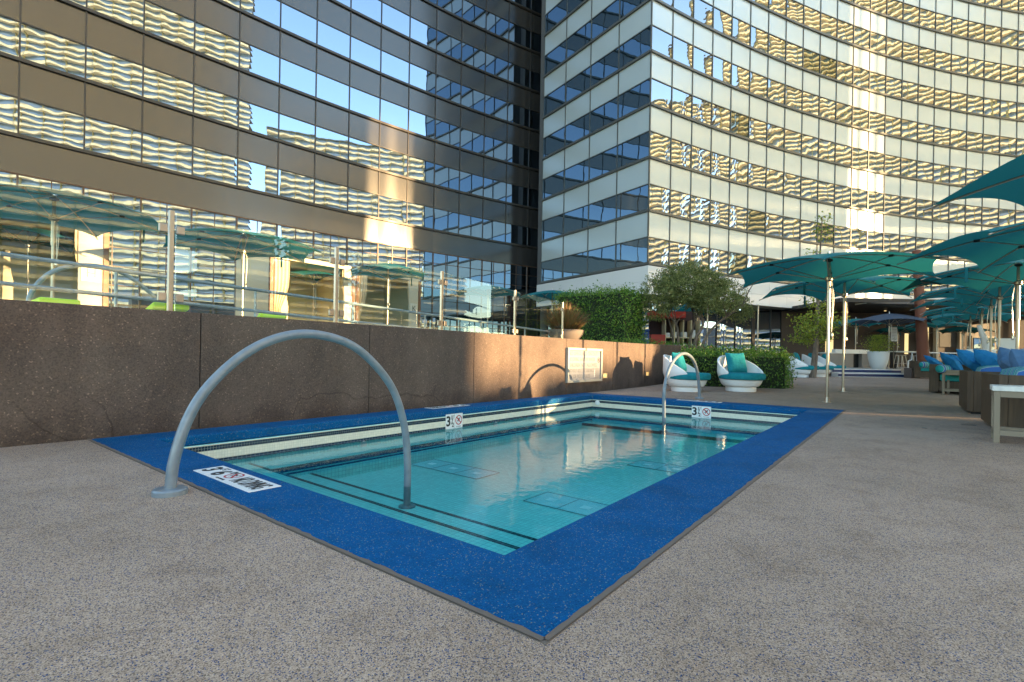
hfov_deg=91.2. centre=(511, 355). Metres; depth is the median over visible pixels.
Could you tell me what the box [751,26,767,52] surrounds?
window
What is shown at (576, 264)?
window
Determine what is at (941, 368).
bolster
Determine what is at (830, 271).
umbrella
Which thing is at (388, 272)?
umbrella
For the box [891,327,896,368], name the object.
notice stand
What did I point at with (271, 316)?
sun lounger
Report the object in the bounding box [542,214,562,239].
window
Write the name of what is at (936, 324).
umbrella
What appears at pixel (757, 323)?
bollard pole
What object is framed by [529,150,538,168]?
window
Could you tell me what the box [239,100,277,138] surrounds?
window
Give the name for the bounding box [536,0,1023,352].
pale glass tower
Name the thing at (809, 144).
window
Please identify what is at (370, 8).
window
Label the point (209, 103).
window
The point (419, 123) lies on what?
window
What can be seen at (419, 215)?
window
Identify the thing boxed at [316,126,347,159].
window
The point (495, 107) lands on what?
window
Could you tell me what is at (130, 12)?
window
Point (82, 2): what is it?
window
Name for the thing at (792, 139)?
window
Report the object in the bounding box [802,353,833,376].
lounge chair
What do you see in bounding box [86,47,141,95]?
window
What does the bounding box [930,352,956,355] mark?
table
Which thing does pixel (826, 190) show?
window
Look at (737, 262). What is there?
window
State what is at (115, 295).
ramp railing
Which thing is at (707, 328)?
bollard pole
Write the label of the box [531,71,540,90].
window
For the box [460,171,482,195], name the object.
window
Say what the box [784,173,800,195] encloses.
window
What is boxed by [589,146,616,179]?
window
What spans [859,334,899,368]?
planter pot
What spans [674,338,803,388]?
hedge
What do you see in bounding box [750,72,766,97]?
window
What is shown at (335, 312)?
glass fence
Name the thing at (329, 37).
window
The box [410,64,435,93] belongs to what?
window
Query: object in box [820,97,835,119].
window
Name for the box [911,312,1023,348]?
umbrella
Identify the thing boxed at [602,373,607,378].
step light
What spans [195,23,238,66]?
window
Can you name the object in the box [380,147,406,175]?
window
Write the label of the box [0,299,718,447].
concrete wall
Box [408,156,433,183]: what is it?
window
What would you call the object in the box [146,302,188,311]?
sun lounger
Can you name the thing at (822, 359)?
lounge chair
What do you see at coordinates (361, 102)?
window
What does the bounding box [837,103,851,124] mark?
window
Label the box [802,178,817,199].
window
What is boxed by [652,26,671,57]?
window
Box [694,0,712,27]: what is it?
window
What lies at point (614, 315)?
clipped hedge
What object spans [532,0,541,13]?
window
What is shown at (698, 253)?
window
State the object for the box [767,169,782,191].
window
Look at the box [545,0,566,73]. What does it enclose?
window
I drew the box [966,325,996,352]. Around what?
curved post
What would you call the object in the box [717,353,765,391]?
lounge chair
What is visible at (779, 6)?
window
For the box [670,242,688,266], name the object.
window
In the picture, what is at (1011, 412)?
daybed
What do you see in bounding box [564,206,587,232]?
window
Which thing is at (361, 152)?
window
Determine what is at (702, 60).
window
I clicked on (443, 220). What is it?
window
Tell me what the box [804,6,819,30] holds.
window
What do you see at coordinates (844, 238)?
window
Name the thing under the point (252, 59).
window
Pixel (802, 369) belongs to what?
lounge chair
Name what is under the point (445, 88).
window
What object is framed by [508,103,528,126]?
window
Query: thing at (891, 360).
table
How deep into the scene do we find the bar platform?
24.86 m
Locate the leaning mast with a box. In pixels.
[912,250,941,360]
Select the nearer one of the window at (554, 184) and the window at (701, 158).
the window at (701, 158)
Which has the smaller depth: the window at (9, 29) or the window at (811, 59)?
the window at (9, 29)
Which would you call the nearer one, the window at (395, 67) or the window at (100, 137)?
the window at (100, 137)
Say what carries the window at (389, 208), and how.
in the dark glass tower at (360, 133)
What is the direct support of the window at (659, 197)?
in the pale glass tower at (727, 137)
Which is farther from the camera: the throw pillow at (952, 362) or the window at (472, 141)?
the window at (472, 141)
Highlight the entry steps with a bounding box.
[830,369,903,377]
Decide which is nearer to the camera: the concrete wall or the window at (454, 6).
the concrete wall
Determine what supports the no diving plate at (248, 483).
on the swimming pool
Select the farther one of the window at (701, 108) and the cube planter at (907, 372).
the window at (701, 108)
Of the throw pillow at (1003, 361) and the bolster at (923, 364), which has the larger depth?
the bolster at (923, 364)
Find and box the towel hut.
[647,311,700,345]
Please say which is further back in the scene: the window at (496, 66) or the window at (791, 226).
the window at (496, 66)
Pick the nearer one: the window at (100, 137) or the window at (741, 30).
the window at (100, 137)
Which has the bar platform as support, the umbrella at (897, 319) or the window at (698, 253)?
the umbrella at (897, 319)
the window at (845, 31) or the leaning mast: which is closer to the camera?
the leaning mast
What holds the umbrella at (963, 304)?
on the pool deck
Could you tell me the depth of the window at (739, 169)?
35.60 m
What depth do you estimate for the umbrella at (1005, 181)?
5.75 m
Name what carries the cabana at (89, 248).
on the terrace
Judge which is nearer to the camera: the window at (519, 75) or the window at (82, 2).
the window at (82, 2)
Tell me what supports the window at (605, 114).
in the pale glass tower at (727, 137)
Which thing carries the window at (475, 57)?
in the dark glass tower at (360, 133)
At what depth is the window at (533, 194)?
42.49 m
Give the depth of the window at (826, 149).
39.72 m
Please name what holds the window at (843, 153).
in the pale glass tower at (727, 137)
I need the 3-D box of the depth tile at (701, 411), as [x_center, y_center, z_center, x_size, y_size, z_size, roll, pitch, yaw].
[4.014,1.207,10.639,0.400,0.250,0.008,1,0,38]
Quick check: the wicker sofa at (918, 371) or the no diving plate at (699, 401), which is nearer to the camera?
the no diving plate at (699, 401)
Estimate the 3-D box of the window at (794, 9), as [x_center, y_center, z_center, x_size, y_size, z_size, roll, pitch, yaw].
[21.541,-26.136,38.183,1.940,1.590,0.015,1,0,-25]
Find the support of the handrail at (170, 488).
on the swimming pool
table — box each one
[887,351,915,367]
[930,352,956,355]
[942,370,958,393]
[990,384,1023,442]
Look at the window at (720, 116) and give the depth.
34.69 m
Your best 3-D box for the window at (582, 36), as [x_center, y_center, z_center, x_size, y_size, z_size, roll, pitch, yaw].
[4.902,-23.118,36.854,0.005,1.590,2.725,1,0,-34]
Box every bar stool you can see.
[894,355,903,368]
[896,355,907,368]
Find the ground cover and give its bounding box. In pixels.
[583,337,693,345]
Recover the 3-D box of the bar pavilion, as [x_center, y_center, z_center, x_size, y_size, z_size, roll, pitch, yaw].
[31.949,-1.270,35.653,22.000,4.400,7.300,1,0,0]
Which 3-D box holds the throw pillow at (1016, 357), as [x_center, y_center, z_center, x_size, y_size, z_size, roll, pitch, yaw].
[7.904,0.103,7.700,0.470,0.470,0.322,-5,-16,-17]
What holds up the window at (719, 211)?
in the pale glass tower at (727, 137)
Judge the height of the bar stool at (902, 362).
0.747 m
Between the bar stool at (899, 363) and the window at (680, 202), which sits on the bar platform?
the bar stool at (899, 363)
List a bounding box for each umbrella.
[0,183,167,297]
[0,225,74,296]
[159,228,323,315]
[290,270,349,320]
[346,261,427,323]
[451,286,521,332]
[519,288,580,311]
[670,304,713,320]
[721,251,958,402]
[759,276,953,391]
[830,319,885,349]
[846,312,932,368]
[868,325,929,366]
[897,222,1023,272]
[899,259,1023,348]
[903,320,972,358]
[908,283,1023,352]
[910,295,1023,351]
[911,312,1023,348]
[920,304,1023,348]
[923,154,1023,211]
[929,326,996,349]
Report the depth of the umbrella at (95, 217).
11.45 m
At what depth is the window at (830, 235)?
39.76 m
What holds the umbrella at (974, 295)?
on the pool deck
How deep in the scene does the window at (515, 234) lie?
41.61 m
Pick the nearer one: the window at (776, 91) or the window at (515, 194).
the window at (776, 91)
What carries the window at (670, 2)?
in the pale glass tower at (727, 137)
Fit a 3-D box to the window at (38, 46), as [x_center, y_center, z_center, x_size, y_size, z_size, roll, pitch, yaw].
[-20.633,-13.665,22.601,0.003,1.590,2.190,1,0,43]
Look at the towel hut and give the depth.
25.52 m
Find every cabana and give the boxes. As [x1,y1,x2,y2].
[0,218,109,305]
[235,257,358,323]
[317,272,420,327]
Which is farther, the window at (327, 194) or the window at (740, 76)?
the window at (740, 76)
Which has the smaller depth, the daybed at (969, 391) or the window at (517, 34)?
the daybed at (969, 391)
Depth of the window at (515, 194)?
41.63 m
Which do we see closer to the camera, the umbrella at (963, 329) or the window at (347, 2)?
the window at (347, 2)
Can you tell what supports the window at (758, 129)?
in the pale glass tower at (727, 137)
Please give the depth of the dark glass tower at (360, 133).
30.50 m
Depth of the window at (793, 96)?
38.17 m
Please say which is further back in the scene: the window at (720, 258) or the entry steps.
the window at (720, 258)
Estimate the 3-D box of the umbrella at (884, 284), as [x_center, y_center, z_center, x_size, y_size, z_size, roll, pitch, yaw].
[9.360,-0.637,14.152,4.663,3.350,4.045,1,0,-12]
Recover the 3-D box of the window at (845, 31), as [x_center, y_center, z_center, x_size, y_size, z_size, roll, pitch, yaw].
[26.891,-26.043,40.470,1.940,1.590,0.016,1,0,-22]
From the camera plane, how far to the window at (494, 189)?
40.39 m
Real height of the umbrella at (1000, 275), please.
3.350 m
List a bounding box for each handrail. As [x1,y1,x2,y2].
[26,263,156,300]
[151,329,415,508]
[660,352,703,431]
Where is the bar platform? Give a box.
[786,367,909,375]
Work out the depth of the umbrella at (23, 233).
14.04 m
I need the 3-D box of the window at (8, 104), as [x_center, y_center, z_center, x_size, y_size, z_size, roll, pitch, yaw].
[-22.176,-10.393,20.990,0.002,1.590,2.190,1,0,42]
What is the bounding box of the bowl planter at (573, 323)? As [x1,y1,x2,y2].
[542,301,591,338]
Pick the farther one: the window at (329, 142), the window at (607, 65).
the window at (607, 65)
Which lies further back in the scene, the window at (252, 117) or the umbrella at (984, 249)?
the window at (252, 117)
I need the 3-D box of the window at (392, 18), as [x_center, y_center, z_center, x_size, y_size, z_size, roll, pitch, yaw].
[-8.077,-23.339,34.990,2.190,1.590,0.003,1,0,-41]
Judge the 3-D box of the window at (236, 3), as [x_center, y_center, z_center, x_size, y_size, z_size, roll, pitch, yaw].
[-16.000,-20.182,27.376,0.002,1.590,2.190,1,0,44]
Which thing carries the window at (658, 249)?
in the pale glass tower at (727, 137)
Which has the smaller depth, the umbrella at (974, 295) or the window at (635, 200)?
the umbrella at (974, 295)
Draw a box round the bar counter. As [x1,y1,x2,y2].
[818,349,870,367]
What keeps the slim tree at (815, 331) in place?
on the pool deck
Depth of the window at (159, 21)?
25.76 m
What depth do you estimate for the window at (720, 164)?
34.67 m
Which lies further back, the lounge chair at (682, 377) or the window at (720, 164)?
the window at (720, 164)
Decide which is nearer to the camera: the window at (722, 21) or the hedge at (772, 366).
the hedge at (772, 366)
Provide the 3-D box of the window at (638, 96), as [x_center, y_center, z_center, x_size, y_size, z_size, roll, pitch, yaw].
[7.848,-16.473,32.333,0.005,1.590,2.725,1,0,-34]
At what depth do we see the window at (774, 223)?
37.34 m
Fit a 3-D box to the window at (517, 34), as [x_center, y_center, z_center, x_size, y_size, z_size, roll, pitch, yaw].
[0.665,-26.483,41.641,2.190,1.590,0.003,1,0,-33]
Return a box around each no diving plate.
[193,466,280,492]
[427,404,467,408]
[678,399,720,402]
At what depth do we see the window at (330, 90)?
31.99 m
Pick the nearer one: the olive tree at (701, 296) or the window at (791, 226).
the olive tree at (701, 296)
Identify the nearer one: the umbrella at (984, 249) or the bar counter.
the umbrella at (984, 249)
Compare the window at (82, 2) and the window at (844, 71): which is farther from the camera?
the window at (844, 71)
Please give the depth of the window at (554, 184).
39.06 m
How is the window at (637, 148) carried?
in the pale glass tower at (727, 137)
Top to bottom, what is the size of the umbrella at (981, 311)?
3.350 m
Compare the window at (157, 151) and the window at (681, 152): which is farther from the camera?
the window at (681, 152)
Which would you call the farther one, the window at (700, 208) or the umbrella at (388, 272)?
the window at (700, 208)
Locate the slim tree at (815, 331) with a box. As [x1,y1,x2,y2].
[783,211,850,377]
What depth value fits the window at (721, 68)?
34.66 m
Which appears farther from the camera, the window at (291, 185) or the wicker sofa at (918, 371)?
the window at (291, 185)
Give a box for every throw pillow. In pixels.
[924,355,942,363]
[940,352,963,369]
[949,353,963,364]
[956,349,980,370]
[973,349,998,365]
[997,346,1011,368]
[1009,348,1023,366]
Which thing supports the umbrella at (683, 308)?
on the terrace
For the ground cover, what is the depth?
19.14 m
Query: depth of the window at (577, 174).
36.83 m
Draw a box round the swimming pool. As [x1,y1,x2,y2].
[87,392,845,644]
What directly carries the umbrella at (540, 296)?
on the terrace
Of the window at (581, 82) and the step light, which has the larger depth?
the window at (581, 82)
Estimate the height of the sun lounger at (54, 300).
0.426 m
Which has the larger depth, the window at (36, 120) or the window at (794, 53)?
the window at (794, 53)
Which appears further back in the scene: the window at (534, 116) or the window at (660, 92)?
the window at (534, 116)
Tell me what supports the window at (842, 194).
in the pale glass tower at (727, 137)
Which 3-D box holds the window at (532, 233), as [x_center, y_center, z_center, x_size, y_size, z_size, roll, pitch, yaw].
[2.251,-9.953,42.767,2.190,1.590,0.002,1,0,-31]
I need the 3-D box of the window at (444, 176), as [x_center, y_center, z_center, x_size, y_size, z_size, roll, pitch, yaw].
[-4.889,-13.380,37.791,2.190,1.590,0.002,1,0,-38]
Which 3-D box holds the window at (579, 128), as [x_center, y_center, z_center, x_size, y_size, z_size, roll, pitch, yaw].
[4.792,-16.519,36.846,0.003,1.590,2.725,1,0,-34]
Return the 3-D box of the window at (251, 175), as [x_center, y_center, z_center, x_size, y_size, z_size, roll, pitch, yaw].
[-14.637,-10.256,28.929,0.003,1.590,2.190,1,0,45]
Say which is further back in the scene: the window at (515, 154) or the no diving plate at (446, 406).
the window at (515, 154)
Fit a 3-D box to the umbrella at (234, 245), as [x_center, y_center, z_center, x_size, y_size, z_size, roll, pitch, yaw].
[-7.625,-1.990,14.201,4.480,3.100,3.887,1,0,-5]
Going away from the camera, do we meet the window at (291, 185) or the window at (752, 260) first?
the window at (291, 185)
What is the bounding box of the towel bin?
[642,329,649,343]
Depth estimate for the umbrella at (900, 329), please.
36.97 m
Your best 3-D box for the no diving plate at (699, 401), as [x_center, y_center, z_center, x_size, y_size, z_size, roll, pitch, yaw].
[4.068,0.996,10.914,0.920,0.006,0.215,1,0,38]
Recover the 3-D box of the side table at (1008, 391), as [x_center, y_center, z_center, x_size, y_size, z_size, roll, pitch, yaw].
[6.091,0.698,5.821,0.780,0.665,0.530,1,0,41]
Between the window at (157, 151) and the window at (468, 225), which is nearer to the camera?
the window at (157, 151)
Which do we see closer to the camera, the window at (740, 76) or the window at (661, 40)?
the window at (661, 40)
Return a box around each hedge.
[550,280,651,343]
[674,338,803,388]
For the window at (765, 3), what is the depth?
36.69 m
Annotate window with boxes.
[0,16,18,56]
[0,94,17,132]
[19,99,83,148]
[21,23,84,77]
[70,0,85,6]
[85,117,140,162]
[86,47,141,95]
[88,0,143,28]
[142,133,191,173]
[144,67,192,111]
[145,1,193,48]
[193,147,236,184]
[194,85,237,125]
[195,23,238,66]
[223,0,239,7]
[238,159,276,194]
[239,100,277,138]
[240,42,278,82]
[241,0,279,26]
[278,170,313,202]
[279,114,314,149]
[280,59,315,95]
[281,3,316,42]
[315,179,346,209]
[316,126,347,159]
[317,73,348,108]
[318,21,349,57]
[337,0,350,7]
[348,188,377,216]
[349,138,378,168]
[350,87,379,119]
[351,37,380,70]
[352,0,380,22]
[379,195,406,222]
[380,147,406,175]
[381,51,408,82]
[381,99,407,129]
[382,3,409,36]
[407,202,432,228]
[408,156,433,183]
[409,110,434,138]
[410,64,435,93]
[411,17,435,48]
[434,208,458,232]
[435,164,458,189]
[436,75,460,103]
[436,120,459,146]
[437,30,460,60]
[438,0,461,16]
[459,214,481,237]
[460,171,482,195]
[461,85,484,111]
[461,128,483,153]
[462,42,484,70]
[463,0,485,28]
[483,219,504,241]
[484,136,506,160]
[484,178,505,200]
[485,95,506,119]
[486,53,507,79]
[487,12,508,38]
[506,224,526,244]
[507,143,528,166]
[507,183,527,205]
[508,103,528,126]
[509,23,530,47]
[509,63,529,87]
[512,0,530,8]
[528,228,537,246]
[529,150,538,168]
[529,189,538,207]
[530,110,539,130]
[531,32,540,52]
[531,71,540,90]
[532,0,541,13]
[541,258,561,280]
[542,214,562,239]
[543,127,564,156]
[543,171,563,197]
[544,84,564,115]
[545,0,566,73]
[563,252,586,276]
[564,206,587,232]
[565,114,588,145]
[565,159,588,188]
[566,67,589,101]
[567,21,590,57]
[568,0,583,13]
[588,245,614,272]
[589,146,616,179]
[589,196,615,225]
[590,97,617,132]
[591,48,617,85]
[592,0,618,38]
[616,238,646,266]
[617,185,647,217]
[618,79,649,117]
[618,132,648,167]
[619,26,650,67]
[620,0,644,18]
[649,238,668,264]
[650,132,670,160]
[650,185,669,212]
[651,79,671,109]
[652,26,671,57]
[662,0,672,6]
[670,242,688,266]
[671,191,689,217]
[672,88,691,116]
[672,139,690,167]
[673,37,692,66]
[674,0,692,16]
[690,246,708,266]
[691,196,709,221]
[692,146,710,173]
[693,97,710,124]
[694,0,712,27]
[694,47,711,75]
[710,249,727,273]
[711,153,729,178]
[711,201,728,225]
[712,104,729,130]
[713,56,730,83]
[714,8,731,36]
[729,252,746,275]
[730,158,747,183]
[730,205,746,229]
[731,112,748,136]
[732,64,749,90]
[733,17,749,44]
[747,255,764,267]
[748,210,764,232]
[749,164,765,187]
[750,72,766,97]
[750,118,766,142]
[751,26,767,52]
[753,0,768,7]
[766,213,782,235]
[767,124,783,147]
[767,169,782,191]
[768,79,784,103]
[769,34,785,59]
[770,0,785,15]
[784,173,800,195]
[784,217,799,238]
[785,129,800,152]
[786,42,802,66]
[786,86,801,109]
[787,0,803,23]
[801,220,816,241]
[802,135,817,157]
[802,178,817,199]
[803,92,818,114]
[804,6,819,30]
[804,49,819,72]
[818,181,833,202]
[818,224,833,244]
[819,139,834,161]
[820,56,835,78]
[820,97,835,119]
[821,13,836,36]
[835,185,850,205]
[835,226,849,246]
[836,144,851,164]
[837,61,852,83]
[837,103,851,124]
[838,20,853,42]
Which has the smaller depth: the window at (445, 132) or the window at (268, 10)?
the window at (268, 10)
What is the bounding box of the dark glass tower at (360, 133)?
[0,0,554,336]
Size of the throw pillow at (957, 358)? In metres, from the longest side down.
0.560 x 0.560 x 0.242 m
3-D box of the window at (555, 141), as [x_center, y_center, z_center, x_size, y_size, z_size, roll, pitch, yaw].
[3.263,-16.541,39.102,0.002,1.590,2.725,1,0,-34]
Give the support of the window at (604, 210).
in the pale glass tower at (727, 137)
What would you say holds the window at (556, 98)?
in the pale glass tower at (727, 137)
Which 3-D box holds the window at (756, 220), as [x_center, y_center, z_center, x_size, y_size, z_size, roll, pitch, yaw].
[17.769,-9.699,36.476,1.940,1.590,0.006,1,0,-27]
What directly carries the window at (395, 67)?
in the dark glass tower at (360, 133)
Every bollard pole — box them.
[706,305,708,344]
[757,305,758,353]
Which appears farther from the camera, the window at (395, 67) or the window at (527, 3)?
the window at (527, 3)
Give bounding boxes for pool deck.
[0,376,1023,681]
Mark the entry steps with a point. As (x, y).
(866, 372)
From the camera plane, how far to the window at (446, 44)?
37.77 m
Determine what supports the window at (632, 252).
in the pale glass tower at (727, 137)
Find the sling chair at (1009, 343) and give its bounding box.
[994,337,1015,348]
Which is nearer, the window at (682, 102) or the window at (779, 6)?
the window at (682, 102)
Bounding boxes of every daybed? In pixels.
[959,365,1001,413]
[981,366,1023,427]
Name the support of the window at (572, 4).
in the pale glass tower at (727, 137)
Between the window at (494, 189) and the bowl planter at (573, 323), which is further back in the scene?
the window at (494, 189)
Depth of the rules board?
12.79 m
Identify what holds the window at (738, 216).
in the pale glass tower at (727, 137)
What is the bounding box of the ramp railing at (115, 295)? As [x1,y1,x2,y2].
[0,251,550,335]
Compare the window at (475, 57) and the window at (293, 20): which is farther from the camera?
the window at (475, 57)
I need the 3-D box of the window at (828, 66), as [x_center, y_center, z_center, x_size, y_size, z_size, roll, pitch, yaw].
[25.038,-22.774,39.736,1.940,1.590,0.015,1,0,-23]
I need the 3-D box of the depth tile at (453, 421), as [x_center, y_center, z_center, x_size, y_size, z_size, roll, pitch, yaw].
[-0.981,1.120,8.524,0.008,0.250,0.400,1,0,38]
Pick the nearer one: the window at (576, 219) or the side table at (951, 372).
the side table at (951, 372)
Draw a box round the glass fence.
[157,210,563,337]
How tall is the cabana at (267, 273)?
3.160 m
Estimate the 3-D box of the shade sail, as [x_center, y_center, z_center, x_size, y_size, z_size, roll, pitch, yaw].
[23.944,-3.109,30.366,14.857,1.483,3.375,1,0,-41]
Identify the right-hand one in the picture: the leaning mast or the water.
the leaning mast
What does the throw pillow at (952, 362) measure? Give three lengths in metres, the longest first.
0.600 x 0.600 x 0.272 m
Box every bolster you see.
[919,362,929,367]
[935,365,952,372]
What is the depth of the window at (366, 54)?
33.50 m
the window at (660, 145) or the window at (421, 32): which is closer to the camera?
the window at (660, 145)
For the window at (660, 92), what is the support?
in the pale glass tower at (727, 137)
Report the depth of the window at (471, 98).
39.11 m
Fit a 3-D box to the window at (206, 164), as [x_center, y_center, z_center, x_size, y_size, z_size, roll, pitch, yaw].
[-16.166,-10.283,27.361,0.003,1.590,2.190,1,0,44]
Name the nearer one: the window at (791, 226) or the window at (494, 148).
the window at (791, 226)
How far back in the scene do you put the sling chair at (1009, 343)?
16.10 m
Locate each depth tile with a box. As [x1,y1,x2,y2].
[445,413,462,429]
[692,406,710,418]
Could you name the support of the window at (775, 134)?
in the pale glass tower at (727, 137)
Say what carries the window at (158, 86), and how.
in the dark glass tower at (360, 133)
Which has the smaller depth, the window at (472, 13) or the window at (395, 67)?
the window at (395, 67)
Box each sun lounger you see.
[32,297,80,303]
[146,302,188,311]
[257,313,286,318]
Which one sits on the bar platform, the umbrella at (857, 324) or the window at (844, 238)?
the umbrella at (857, 324)
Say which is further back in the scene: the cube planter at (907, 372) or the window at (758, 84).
the window at (758, 84)
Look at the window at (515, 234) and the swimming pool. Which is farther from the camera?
the window at (515, 234)
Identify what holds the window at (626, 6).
in the pale glass tower at (727, 137)
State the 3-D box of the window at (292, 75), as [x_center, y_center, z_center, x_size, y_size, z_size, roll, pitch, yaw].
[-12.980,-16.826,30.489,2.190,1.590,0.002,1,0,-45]
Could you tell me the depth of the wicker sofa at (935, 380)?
13.95 m
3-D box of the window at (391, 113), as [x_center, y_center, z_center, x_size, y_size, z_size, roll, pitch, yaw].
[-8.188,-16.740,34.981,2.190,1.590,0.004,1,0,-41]
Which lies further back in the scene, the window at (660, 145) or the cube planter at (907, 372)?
the window at (660, 145)
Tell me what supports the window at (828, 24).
in the pale glass tower at (727, 137)
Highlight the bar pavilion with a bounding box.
[781,298,1023,366]
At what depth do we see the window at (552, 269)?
39.10 m
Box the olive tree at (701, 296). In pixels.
[635,258,756,346]
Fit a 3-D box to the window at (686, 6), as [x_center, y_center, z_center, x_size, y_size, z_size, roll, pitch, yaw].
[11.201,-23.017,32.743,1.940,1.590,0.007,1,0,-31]
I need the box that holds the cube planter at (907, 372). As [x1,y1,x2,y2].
[904,368,912,377]
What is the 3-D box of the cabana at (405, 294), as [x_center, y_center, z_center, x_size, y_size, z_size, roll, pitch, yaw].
[-6.351,-1.988,22.353,2.700,3.160,3.600,1,0,38]
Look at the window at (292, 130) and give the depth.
30.48 m
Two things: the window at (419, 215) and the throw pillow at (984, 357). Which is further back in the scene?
the window at (419, 215)
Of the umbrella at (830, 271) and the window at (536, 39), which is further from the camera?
the window at (536, 39)
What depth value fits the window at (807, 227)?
38.94 m
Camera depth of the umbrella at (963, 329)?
35.93 m
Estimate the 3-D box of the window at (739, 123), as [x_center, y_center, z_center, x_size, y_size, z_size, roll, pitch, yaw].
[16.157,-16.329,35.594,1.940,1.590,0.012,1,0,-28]
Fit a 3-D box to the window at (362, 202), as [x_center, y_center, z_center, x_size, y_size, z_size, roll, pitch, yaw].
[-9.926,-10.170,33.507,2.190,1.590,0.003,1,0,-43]
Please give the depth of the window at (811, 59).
38.97 m
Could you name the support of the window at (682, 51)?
in the pale glass tower at (727, 137)
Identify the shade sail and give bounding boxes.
[855,301,928,306]
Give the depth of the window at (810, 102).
38.96 m
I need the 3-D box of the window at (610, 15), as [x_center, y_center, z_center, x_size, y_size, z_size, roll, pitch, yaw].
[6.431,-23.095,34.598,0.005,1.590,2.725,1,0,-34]
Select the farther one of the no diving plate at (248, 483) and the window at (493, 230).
the window at (493, 230)
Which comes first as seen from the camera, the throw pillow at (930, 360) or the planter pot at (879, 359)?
the throw pillow at (930, 360)
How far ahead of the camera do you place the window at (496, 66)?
40.40 m
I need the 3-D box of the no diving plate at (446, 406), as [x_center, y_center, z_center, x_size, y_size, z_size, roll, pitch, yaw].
[-1.128,0.905,8.860,0.215,0.006,0.920,1,0,38]
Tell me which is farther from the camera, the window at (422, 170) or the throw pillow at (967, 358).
the window at (422, 170)
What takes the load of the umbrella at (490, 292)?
on the terrace
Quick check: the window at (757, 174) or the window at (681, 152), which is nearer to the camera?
the window at (681, 152)
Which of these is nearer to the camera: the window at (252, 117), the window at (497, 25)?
the window at (252, 117)
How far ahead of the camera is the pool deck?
2.01 m
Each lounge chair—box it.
[663,352,710,391]
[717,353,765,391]
[786,352,819,377]
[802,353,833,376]
[818,354,845,368]
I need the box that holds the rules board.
[565,347,602,382]
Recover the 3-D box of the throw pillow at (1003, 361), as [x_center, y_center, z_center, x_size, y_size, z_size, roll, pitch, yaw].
[8.282,0.133,8.300,0.480,0.480,0.302,-44,-8,-40]
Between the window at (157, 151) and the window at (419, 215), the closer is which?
the window at (157, 151)
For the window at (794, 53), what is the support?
in the pale glass tower at (727, 137)
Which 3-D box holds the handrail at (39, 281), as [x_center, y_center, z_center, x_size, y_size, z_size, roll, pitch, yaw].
[-6.844,-0.973,8.422,0.196,1.090,2.028,1,0,38]
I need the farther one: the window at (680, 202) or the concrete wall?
the window at (680, 202)
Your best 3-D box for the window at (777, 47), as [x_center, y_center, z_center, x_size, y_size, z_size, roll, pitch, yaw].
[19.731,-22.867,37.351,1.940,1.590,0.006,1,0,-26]
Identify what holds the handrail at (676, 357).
on the swimming pool
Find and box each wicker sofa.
[910,361,943,377]
[929,364,970,391]
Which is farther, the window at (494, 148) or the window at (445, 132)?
the window at (494, 148)

